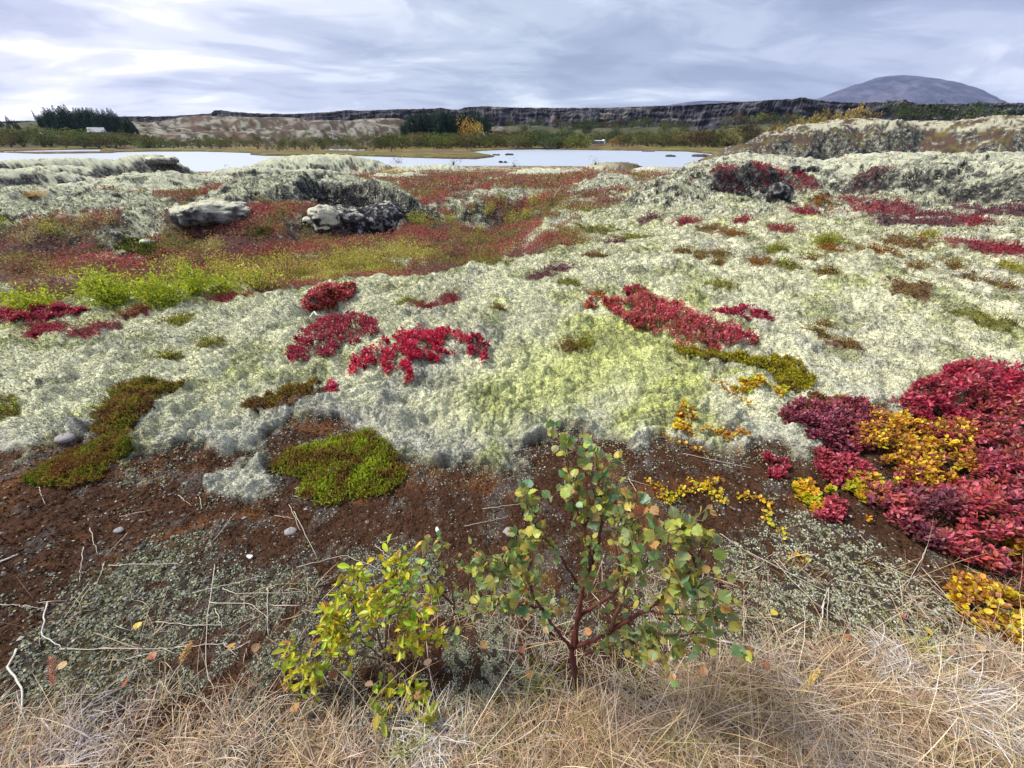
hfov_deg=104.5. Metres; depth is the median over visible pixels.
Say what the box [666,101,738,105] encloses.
hill
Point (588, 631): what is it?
fallen leaf
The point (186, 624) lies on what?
straw
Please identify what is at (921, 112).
birch tree
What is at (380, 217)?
lava outcrop
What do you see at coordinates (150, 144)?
shore bush
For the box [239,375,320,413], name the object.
crowberry mat
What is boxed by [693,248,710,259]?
heath tuft
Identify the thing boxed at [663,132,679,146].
shore bush
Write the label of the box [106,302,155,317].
heath tuft
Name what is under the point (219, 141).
shore bush
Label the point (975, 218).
heath tuft
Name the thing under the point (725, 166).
heath tuft
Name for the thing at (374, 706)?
leafy shoot
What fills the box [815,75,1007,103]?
mountain
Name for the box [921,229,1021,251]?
heath tuft
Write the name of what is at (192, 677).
lichen
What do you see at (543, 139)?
shore bush
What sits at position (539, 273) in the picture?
heath tuft
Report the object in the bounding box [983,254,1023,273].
heath tuft
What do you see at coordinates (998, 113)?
birch tree
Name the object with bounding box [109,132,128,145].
shore bush
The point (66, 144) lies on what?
shore bush
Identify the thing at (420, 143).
shore bush
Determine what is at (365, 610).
willow shrub
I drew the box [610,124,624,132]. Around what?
birch tree
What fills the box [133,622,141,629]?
fallen leaf
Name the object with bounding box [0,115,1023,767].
ground
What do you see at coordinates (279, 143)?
shore bush
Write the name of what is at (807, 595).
straw
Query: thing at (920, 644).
grass
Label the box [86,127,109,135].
farmhouse
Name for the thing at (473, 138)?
shore bush
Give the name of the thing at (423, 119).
conifer
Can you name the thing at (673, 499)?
trailing willow
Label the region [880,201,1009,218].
heath tuft
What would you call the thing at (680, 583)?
birch sapling
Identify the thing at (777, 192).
boulder
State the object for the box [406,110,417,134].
conifer
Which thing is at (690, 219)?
heath tuft
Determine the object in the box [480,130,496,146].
shore bush
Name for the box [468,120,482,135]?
birch tree
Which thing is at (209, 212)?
lava outcrop
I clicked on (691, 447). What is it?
trailing willow
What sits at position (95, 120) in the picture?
conifer
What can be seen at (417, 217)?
willow bush
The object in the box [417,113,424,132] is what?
conifer
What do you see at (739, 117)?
birch tree
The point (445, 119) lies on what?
conifer
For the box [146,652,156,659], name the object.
fallen leaf
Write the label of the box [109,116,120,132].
conifer
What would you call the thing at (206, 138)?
shore bush
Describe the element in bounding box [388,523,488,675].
birch sapling
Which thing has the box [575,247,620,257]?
heath tuft
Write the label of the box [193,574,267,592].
straw
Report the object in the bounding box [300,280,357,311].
bilberry shrub
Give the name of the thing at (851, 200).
heath tuft
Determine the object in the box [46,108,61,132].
conifer
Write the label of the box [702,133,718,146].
birch tree
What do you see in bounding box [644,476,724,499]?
trailing willow
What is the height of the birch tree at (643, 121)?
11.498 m
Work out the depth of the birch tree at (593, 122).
485.04 m
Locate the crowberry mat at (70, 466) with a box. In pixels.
[17,430,136,490]
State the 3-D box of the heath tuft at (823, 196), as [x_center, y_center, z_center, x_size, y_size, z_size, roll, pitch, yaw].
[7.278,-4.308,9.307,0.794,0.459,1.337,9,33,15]
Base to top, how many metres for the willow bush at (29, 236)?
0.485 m
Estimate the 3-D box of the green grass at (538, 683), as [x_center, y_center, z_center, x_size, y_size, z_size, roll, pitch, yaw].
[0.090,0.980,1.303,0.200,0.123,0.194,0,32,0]
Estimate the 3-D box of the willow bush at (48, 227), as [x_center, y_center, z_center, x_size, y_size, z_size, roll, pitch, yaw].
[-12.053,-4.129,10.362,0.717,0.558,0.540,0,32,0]
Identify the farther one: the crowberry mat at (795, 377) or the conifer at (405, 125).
the conifer at (405, 125)
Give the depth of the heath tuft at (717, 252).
5.08 m
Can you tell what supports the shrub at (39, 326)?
on the ground at (836, 139)
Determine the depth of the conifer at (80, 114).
404.38 m
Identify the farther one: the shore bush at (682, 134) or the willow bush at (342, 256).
the shore bush at (682, 134)
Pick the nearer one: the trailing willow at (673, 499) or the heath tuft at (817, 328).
the trailing willow at (673, 499)
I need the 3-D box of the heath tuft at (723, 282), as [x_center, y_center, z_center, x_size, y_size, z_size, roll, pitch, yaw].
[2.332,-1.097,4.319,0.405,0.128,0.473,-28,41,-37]
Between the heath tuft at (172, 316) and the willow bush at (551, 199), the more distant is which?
the willow bush at (551, 199)
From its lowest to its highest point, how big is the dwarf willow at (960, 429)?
0.205 m
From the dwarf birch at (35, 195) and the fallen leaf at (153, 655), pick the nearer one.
the fallen leaf at (153, 655)
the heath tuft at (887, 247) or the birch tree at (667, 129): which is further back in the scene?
the birch tree at (667, 129)
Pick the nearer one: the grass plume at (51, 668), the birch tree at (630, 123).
the grass plume at (51, 668)
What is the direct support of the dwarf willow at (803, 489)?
on the ground at (836, 139)
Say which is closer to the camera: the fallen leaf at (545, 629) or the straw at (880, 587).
the fallen leaf at (545, 629)
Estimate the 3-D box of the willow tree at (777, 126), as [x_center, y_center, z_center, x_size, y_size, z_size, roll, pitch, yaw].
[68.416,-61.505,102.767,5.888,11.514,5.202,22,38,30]
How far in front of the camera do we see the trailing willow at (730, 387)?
2.61 m
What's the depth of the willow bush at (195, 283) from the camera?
4.05 m
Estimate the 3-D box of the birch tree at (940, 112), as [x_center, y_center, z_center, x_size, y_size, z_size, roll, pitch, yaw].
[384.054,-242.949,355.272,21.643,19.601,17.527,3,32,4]
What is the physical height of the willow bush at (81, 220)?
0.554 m
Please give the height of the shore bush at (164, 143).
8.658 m
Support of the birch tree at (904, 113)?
on the ground at (836, 139)
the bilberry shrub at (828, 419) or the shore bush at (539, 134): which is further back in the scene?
the shore bush at (539, 134)
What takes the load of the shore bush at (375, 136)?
on the ground at (836, 139)
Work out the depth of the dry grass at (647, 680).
1.33 m
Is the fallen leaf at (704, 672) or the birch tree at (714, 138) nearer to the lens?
the fallen leaf at (704, 672)
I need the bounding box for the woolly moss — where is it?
[0,150,1023,499]
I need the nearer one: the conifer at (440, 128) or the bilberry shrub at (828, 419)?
the bilberry shrub at (828, 419)
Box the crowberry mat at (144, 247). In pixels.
[111,235,165,259]
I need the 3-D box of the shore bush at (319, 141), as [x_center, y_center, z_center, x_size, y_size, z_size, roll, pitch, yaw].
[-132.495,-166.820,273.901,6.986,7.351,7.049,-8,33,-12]
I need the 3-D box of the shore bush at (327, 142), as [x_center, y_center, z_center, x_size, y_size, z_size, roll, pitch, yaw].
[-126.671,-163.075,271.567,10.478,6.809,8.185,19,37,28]
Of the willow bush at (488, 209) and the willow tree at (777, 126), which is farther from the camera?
the willow tree at (777, 126)
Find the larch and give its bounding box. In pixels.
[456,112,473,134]
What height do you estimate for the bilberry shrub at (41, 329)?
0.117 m
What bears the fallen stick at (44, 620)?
on the ground at (836, 139)
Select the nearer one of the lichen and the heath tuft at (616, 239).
the lichen
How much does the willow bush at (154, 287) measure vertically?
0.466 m
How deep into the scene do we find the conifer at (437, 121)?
332.34 m
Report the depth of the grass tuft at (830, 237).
5.33 m
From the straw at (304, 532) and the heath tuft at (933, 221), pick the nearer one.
the straw at (304, 532)
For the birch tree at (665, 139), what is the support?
on the ground at (836, 139)
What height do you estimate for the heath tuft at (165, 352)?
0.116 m
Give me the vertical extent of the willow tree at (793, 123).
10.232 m
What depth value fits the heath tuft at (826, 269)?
4.43 m
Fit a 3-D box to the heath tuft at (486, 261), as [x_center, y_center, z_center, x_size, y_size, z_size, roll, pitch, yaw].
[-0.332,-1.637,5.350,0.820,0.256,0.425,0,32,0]
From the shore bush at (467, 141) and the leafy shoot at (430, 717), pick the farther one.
the shore bush at (467, 141)
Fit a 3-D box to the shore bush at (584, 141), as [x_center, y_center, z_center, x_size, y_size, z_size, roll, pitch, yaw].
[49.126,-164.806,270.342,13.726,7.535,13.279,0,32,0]
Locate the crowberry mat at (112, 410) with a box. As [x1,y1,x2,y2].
[89,373,186,435]
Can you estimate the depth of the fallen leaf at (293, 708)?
1.25 m
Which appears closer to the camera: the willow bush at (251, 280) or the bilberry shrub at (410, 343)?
the bilberry shrub at (410, 343)
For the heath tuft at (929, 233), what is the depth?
6.12 m
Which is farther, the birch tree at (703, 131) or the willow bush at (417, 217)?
the birch tree at (703, 131)
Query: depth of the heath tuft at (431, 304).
3.90 m
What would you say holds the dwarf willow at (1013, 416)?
on the ground at (836, 139)
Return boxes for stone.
[54,433,76,443]
[113,527,123,533]
[284,527,297,535]
[359,568,371,576]
[503,527,516,536]
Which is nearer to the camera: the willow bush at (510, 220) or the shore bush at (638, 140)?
the willow bush at (510, 220)
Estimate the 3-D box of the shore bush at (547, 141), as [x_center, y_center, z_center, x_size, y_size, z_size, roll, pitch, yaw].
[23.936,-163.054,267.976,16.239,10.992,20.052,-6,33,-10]
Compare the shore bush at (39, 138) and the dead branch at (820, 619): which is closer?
the dead branch at (820, 619)
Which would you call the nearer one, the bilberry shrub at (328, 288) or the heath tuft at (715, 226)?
the bilberry shrub at (328, 288)
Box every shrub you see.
[0,301,90,325]
[26,322,62,336]
[271,534,448,719]
[284,310,380,364]
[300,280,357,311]
[323,378,338,391]
[347,322,467,384]
[465,332,490,363]
[583,291,621,308]
[604,289,761,351]
[621,282,646,296]
[711,303,774,320]
[760,450,791,479]
[777,394,894,452]
[799,390,886,430]
[812,445,877,523]
[863,384,1023,589]
[888,355,1023,421]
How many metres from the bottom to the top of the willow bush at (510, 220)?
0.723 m
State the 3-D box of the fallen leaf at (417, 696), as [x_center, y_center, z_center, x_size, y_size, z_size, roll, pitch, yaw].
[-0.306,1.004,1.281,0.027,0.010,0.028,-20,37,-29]
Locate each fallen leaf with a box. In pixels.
[56,661,66,668]
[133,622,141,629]
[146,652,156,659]
[251,643,259,651]
[290,702,299,711]
[328,671,336,678]
[365,680,373,685]
[414,689,421,699]
[424,658,431,665]
[480,640,487,648]
[518,646,525,652]
[525,670,532,678]
[542,626,548,634]
[585,627,591,635]
[699,666,707,675]
[762,660,769,668]
[770,609,777,614]
[843,633,852,640]
[946,647,956,653]
[975,644,986,651]
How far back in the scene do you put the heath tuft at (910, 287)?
4.08 m
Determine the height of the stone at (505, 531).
0.034 m
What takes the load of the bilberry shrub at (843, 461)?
on the ground at (836, 139)
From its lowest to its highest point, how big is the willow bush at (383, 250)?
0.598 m
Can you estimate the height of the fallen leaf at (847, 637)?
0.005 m
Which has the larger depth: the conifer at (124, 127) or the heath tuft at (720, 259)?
the conifer at (124, 127)
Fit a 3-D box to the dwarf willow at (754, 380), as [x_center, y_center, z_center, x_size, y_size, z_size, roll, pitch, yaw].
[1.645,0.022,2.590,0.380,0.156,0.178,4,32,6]
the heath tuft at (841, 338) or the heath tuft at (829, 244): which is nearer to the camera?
the heath tuft at (841, 338)
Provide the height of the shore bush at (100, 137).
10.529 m
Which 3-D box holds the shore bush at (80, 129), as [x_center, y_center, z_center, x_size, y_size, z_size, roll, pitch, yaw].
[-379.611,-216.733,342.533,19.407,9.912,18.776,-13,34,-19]
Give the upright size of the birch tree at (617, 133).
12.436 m
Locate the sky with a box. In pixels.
[0,0,1023,120]
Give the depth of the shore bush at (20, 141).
274.50 m
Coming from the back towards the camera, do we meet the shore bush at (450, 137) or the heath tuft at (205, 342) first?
the shore bush at (450, 137)
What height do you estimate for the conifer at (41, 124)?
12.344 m
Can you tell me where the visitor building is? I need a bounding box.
[590,139,604,143]
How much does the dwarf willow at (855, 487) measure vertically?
0.105 m
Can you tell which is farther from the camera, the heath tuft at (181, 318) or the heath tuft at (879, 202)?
the heath tuft at (879, 202)
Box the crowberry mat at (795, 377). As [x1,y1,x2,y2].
[672,342,819,393]
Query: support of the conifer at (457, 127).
on the ground at (836, 139)
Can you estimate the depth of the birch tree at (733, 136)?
290.00 m
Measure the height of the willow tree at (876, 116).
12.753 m
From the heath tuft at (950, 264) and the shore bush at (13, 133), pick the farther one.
the shore bush at (13, 133)
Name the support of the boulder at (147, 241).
on the crowberry mat at (144, 247)
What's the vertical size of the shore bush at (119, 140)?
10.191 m
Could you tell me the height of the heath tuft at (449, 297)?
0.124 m
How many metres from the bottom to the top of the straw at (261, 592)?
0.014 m
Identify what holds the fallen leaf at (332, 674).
on the dry grass at (852, 693)
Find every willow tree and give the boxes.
[768,121,786,130]
[782,118,804,128]
[798,110,826,123]
[809,108,843,122]
[833,101,871,119]
[850,109,884,117]
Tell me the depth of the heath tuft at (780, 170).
13.59 m
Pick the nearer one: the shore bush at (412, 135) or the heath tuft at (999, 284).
the heath tuft at (999, 284)
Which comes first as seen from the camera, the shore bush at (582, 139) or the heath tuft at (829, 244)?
the heath tuft at (829, 244)
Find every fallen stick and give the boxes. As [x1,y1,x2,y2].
[6,648,22,722]
[41,602,61,647]
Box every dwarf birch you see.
[20,190,50,197]
[379,164,405,173]
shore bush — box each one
[0,128,20,134]
[0,129,27,140]
[0,131,21,144]
[0,133,18,146]
[10,134,27,146]
[12,135,28,146]
[24,131,51,146]
[29,124,57,133]
[29,131,46,145]
[32,130,60,145]
[51,130,81,145]
[54,132,72,144]
[54,137,71,147]
[58,127,85,134]
[67,131,90,147]
[69,131,94,146]
[83,134,106,147]
[87,131,113,146]
[91,133,117,147]
[99,132,125,147]
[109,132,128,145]
[126,136,152,147]
[133,134,155,147]
[135,134,158,147]
[144,132,167,145]
[150,138,164,147]
[153,137,175,147]
[171,138,181,146]
[187,136,201,146]
[202,135,220,146]
[204,139,213,148]
[213,139,224,147]
[230,136,243,145]
[249,139,263,148]
[277,139,285,148]
[289,141,297,148]
[316,137,324,146]
[319,141,333,149]
[323,135,337,145]
[334,138,345,145]
[341,135,354,146]
[365,133,384,143]
[365,135,386,147]
[375,136,384,148]
[381,133,398,147]
[387,133,410,148]
[389,139,398,149]
[399,136,413,148]
[406,131,422,147]
[412,136,427,147]
[416,132,432,146]
[427,131,447,147]
[433,135,454,147]
[439,131,458,147]
[455,133,479,147]
[462,133,475,147]
[464,132,482,147]
[478,137,495,147]
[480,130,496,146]
[482,132,500,146]
[488,134,503,147]
[497,133,516,146]
[506,134,524,147]
[516,134,536,147]
[523,131,538,147]
[534,131,544,146]
[534,134,552,147]
[536,134,560,149]
[549,136,563,148]
[550,133,570,147]
[561,135,573,147]
[563,132,579,147]
[572,133,596,147]
[574,136,593,147]
[612,134,629,145]
[621,132,635,145]
[635,132,651,144]
[637,131,655,145]
[642,135,657,145]
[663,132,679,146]
[675,132,695,145]
[679,134,700,146]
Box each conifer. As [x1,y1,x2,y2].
[36,115,44,128]
[42,107,58,130]
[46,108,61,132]
[55,114,67,135]
[57,108,76,134]
[58,106,74,129]
[69,112,82,131]
[72,111,87,133]
[78,108,89,125]
[81,108,92,127]
[89,109,100,126]
[100,114,115,132]
[105,115,119,131]
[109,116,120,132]
[120,120,127,135]
[121,117,135,134]
[403,119,406,134]
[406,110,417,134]
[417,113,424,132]
[422,108,429,133]
[423,112,430,134]
[431,111,438,134]
[435,111,442,134]
[436,109,447,135]
[442,110,448,130]
[448,113,454,133]
[454,111,459,133]
[456,112,460,133]
[469,110,475,131]
[477,111,481,131]
[479,113,486,134]
[482,114,487,133]
[486,114,491,132]
[487,118,492,136]
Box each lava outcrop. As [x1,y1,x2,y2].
[168,198,252,227]
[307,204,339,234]
[333,200,407,237]
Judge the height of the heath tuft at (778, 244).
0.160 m
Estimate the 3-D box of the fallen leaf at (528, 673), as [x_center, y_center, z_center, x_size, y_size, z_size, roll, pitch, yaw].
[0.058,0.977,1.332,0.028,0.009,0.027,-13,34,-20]
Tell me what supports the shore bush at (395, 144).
on the ground at (836, 139)
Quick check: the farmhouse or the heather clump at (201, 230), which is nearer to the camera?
the heather clump at (201, 230)
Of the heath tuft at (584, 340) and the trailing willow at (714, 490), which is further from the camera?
the heath tuft at (584, 340)
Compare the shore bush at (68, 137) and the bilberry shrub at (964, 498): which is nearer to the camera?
the bilberry shrub at (964, 498)
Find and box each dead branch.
[721,640,845,667]
[815,602,824,641]
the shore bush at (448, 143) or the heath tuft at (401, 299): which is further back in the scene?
the shore bush at (448, 143)
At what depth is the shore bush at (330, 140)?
313.43 m
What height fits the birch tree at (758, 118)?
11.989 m
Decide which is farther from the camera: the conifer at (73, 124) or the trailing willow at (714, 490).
the conifer at (73, 124)
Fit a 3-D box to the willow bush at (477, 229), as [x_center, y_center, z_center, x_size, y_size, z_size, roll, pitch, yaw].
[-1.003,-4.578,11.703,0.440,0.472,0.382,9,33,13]
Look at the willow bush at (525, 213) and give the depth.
12.96 m
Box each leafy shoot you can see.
[369,697,392,736]
[413,700,439,730]
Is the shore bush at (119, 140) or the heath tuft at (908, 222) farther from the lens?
the shore bush at (119, 140)
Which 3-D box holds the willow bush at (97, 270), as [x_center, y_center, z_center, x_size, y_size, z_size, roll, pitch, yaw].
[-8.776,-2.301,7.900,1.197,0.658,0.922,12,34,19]
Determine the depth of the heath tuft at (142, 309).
3.71 m
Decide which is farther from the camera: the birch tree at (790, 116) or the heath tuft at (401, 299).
the birch tree at (790, 116)
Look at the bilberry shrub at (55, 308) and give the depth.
3.58 m
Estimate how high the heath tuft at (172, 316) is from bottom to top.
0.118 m
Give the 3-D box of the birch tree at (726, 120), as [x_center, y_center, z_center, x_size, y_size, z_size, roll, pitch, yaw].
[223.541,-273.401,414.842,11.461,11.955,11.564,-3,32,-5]
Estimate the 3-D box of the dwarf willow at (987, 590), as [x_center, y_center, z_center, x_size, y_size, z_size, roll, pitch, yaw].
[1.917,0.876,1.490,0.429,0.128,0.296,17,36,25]
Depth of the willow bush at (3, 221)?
10.72 m
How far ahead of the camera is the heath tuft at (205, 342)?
3.19 m
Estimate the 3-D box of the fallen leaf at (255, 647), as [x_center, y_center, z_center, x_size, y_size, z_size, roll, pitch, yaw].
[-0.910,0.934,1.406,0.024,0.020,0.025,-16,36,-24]
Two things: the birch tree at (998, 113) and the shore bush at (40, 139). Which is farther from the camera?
the birch tree at (998, 113)
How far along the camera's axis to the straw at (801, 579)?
1.66 m
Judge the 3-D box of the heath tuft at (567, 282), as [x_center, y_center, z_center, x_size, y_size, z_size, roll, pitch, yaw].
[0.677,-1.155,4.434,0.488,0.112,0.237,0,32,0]
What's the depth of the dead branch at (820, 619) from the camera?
1.52 m
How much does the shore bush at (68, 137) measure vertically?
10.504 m
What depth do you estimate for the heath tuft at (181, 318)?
3.52 m
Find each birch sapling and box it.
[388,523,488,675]
[460,418,754,689]
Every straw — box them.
[60,648,175,653]
[108,563,178,565]
[125,647,174,659]
[156,621,227,625]
[175,643,236,655]
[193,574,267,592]
[205,565,214,688]
[210,602,268,634]
[222,588,303,593]
[294,512,316,556]
[298,555,380,570]
[749,552,863,606]
[777,564,853,625]
[821,587,829,627]
[840,573,919,589]
[905,546,927,589]
[921,567,1013,673]
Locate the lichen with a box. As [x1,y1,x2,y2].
[0,399,1020,767]
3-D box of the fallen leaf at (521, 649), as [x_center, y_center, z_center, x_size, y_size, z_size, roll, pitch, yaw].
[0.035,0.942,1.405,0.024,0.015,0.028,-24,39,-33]
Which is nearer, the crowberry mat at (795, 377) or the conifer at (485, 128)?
the crowberry mat at (795, 377)
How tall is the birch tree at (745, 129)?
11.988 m
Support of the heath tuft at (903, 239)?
on the ground at (836, 139)
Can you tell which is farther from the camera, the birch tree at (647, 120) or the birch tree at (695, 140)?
the birch tree at (647, 120)
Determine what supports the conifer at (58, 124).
on the ground at (836, 139)
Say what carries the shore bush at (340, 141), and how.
on the ground at (836, 139)
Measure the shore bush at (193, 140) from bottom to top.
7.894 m
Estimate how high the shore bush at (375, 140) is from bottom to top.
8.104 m
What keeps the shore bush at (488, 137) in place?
on the ground at (836, 139)
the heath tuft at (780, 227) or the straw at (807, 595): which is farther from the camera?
the heath tuft at (780, 227)
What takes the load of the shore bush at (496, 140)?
on the ground at (836, 139)
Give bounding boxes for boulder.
[139,239,156,243]
[144,155,178,164]
[302,216,312,226]
[764,182,793,202]
[790,165,805,172]
[805,166,819,172]
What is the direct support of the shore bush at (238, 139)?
on the ground at (836, 139)
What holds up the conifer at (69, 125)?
on the ground at (836, 139)
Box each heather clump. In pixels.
[181,225,226,237]
[228,234,304,259]
[513,195,527,206]
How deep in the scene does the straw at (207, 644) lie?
1.44 m
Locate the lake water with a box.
[0,146,711,171]
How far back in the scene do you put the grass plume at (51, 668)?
1.24 m
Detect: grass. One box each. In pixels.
[0,523,1023,767]
[0,667,188,767]
[372,697,441,767]
[384,678,506,767]
[510,655,564,712]
[607,649,703,717]
[643,709,710,767]
[836,618,973,710]
[879,605,968,687]
[893,637,1023,767]
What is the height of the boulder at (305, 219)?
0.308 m
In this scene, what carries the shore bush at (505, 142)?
on the ground at (836, 139)
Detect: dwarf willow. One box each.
[670,398,744,440]
[729,371,789,398]
[791,477,828,517]
[824,465,888,521]
[850,404,931,465]
[885,415,986,487]
[942,568,1023,647]
[982,504,1013,520]
[991,535,1023,560]
[998,406,1023,429]
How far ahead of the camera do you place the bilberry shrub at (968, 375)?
2.42 m
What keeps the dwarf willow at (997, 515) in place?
on the ground at (836, 139)
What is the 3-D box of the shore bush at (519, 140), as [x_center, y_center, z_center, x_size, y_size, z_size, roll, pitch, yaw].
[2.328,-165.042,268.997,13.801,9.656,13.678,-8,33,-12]
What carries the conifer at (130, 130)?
on the ground at (836, 139)
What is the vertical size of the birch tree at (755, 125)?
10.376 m
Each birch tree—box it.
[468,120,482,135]
[519,124,527,131]
[530,127,544,133]
[534,116,545,125]
[552,118,561,127]
[562,119,573,126]
[579,124,594,133]
[588,118,597,127]
[603,132,613,142]
[607,120,617,126]
[609,129,623,140]
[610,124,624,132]
[614,118,625,126]
[626,118,636,128]
[636,117,650,127]
[640,116,653,126]
[653,128,679,146]
[659,123,675,132]
[681,122,695,129]
[684,132,705,146]
[692,130,715,146]
[702,128,728,146]
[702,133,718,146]
[718,117,732,128]
[724,112,746,124]
[726,127,745,145]
[730,122,748,133]
[735,125,753,133]
[742,132,756,142]
[747,122,760,132]
[747,129,761,137]
[748,112,763,124]
[759,112,774,123]
[768,112,780,123]
[783,114,795,123]
[883,100,917,119]
[895,106,917,118]
[907,104,934,120]
[924,100,957,120]
[925,108,935,120]
[947,102,987,118]
[953,101,1005,119]
[994,102,1004,115]
[1007,103,1017,115]
[1016,108,1023,115]
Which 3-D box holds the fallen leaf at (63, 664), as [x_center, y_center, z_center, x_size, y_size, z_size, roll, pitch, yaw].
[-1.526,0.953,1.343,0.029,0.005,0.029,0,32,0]
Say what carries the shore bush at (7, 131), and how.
on the ground at (836, 139)
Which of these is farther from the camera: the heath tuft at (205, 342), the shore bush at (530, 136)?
the shore bush at (530, 136)
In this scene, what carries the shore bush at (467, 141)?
on the ground at (836, 139)
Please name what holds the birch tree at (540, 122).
on the ground at (836, 139)
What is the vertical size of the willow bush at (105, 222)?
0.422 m
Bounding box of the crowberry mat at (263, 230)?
[236,225,274,240]
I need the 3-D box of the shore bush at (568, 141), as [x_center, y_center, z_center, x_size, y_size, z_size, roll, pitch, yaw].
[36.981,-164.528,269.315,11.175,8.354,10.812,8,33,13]
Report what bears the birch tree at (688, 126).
on the ground at (836, 139)
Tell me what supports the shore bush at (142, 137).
on the ground at (836, 139)
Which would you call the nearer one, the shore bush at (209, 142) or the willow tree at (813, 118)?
the willow tree at (813, 118)
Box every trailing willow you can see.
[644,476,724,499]
[654,479,684,504]
[661,424,704,451]
[686,472,731,507]
[687,423,751,436]
[706,375,754,410]
[736,490,788,539]
[781,552,810,563]
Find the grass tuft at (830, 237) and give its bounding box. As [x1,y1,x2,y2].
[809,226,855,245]
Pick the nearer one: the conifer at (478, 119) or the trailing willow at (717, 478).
the trailing willow at (717, 478)
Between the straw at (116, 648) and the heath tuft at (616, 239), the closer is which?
the straw at (116, 648)
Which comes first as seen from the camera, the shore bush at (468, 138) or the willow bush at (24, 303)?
the willow bush at (24, 303)
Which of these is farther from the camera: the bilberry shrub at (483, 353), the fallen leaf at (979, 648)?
the bilberry shrub at (483, 353)
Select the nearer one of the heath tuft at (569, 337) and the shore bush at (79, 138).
the heath tuft at (569, 337)
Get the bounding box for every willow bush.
[0,213,15,228]
[0,279,69,316]
[7,227,52,242]
[24,215,67,236]
[36,256,107,279]
[63,208,95,229]
[66,258,142,308]
[88,211,116,224]
[113,264,191,309]
[136,250,198,274]
[162,255,219,298]
[182,248,261,277]
[193,233,227,253]
[202,267,248,295]
[215,256,289,291]
[252,243,316,277]
[300,235,370,269]
[348,231,408,257]
[406,208,432,225]
[441,212,458,223]
[471,220,483,233]
[480,197,495,215]
[490,191,508,202]
[500,206,521,225]
[517,207,534,217]
[528,189,538,206]
[538,182,562,202]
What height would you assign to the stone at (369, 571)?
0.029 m
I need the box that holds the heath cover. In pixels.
[0,146,891,299]
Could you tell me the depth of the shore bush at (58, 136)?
281.42 m
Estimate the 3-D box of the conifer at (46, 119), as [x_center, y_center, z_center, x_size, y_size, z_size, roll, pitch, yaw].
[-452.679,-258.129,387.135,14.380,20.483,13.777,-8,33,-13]
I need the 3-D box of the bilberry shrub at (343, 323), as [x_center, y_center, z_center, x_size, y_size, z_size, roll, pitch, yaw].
[-1.468,-0.432,3.295,0.716,0.212,0.953,0,32,0]
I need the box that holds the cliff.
[1,97,1023,129]
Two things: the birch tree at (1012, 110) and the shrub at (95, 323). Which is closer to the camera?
the shrub at (95, 323)
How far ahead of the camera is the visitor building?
332.87 m
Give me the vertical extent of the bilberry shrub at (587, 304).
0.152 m
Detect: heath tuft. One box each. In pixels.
[0,386,21,421]
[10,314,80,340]
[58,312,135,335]
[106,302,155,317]
[116,303,153,316]
[144,347,182,359]
[152,310,195,324]
[170,314,194,325]
[191,332,231,351]
[204,285,264,301]
[232,375,316,426]
[390,293,430,305]
[407,297,446,307]
[437,289,464,304]
[465,252,514,264]
[484,301,510,310]
[525,267,557,280]
[544,258,578,271]
[550,333,582,352]
[552,274,587,285]
[567,220,628,232]
[570,284,609,294]
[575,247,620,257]
[576,330,598,349]
[595,235,636,243]
[608,229,666,238]
[625,285,649,293]
[631,211,669,224]
[660,210,714,224]
[668,244,704,253]
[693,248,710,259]
[695,219,732,232]
[700,162,745,193]
[701,272,752,290]
[702,245,738,256]
[711,254,727,264]
[717,226,758,236]
[726,211,752,222]
[743,253,779,265]
[748,160,783,187]
[757,221,803,232]
[765,239,792,251]
[766,255,804,269]
[770,163,789,182]
[781,170,821,192]
[782,201,830,214]
[796,320,832,339]
[798,251,831,260]
[804,190,843,210]
[807,315,846,328]
[811,263,844,275]
[814,241,858,251]
[818,331,866,352]
[826,193,885,202]
[835,196,945,217]
[838,161,908,194]
[842,236,912,256]
[861,208,957,227]
[872,228,946,250]
[877,275,946,302]
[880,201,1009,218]
[902,258,942,270]
[911,225,945,240]
[918,210,985,229]
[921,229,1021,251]
[927,254,970,268]
[934,304,1023,340]
[936,266,1023,288]
[937,198,1023,215]
[949,212,1009,225]
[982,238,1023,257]
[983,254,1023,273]
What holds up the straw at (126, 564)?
on the ground at (836, 139)
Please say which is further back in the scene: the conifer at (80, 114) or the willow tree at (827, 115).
the conifer at (80, 114)
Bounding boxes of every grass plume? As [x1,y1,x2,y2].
[45,655,60,746]
[163,641,192,696]
[764,668,821,752]
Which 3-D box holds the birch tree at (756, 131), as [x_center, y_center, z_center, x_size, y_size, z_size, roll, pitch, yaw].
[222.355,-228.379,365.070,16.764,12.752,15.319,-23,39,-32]
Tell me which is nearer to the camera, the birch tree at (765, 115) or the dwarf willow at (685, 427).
the dwarf willow at (685, 427)
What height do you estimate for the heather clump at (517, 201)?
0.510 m
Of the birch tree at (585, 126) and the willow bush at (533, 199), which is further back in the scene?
the birch tree at (585, 126)
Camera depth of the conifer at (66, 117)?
365.63 m

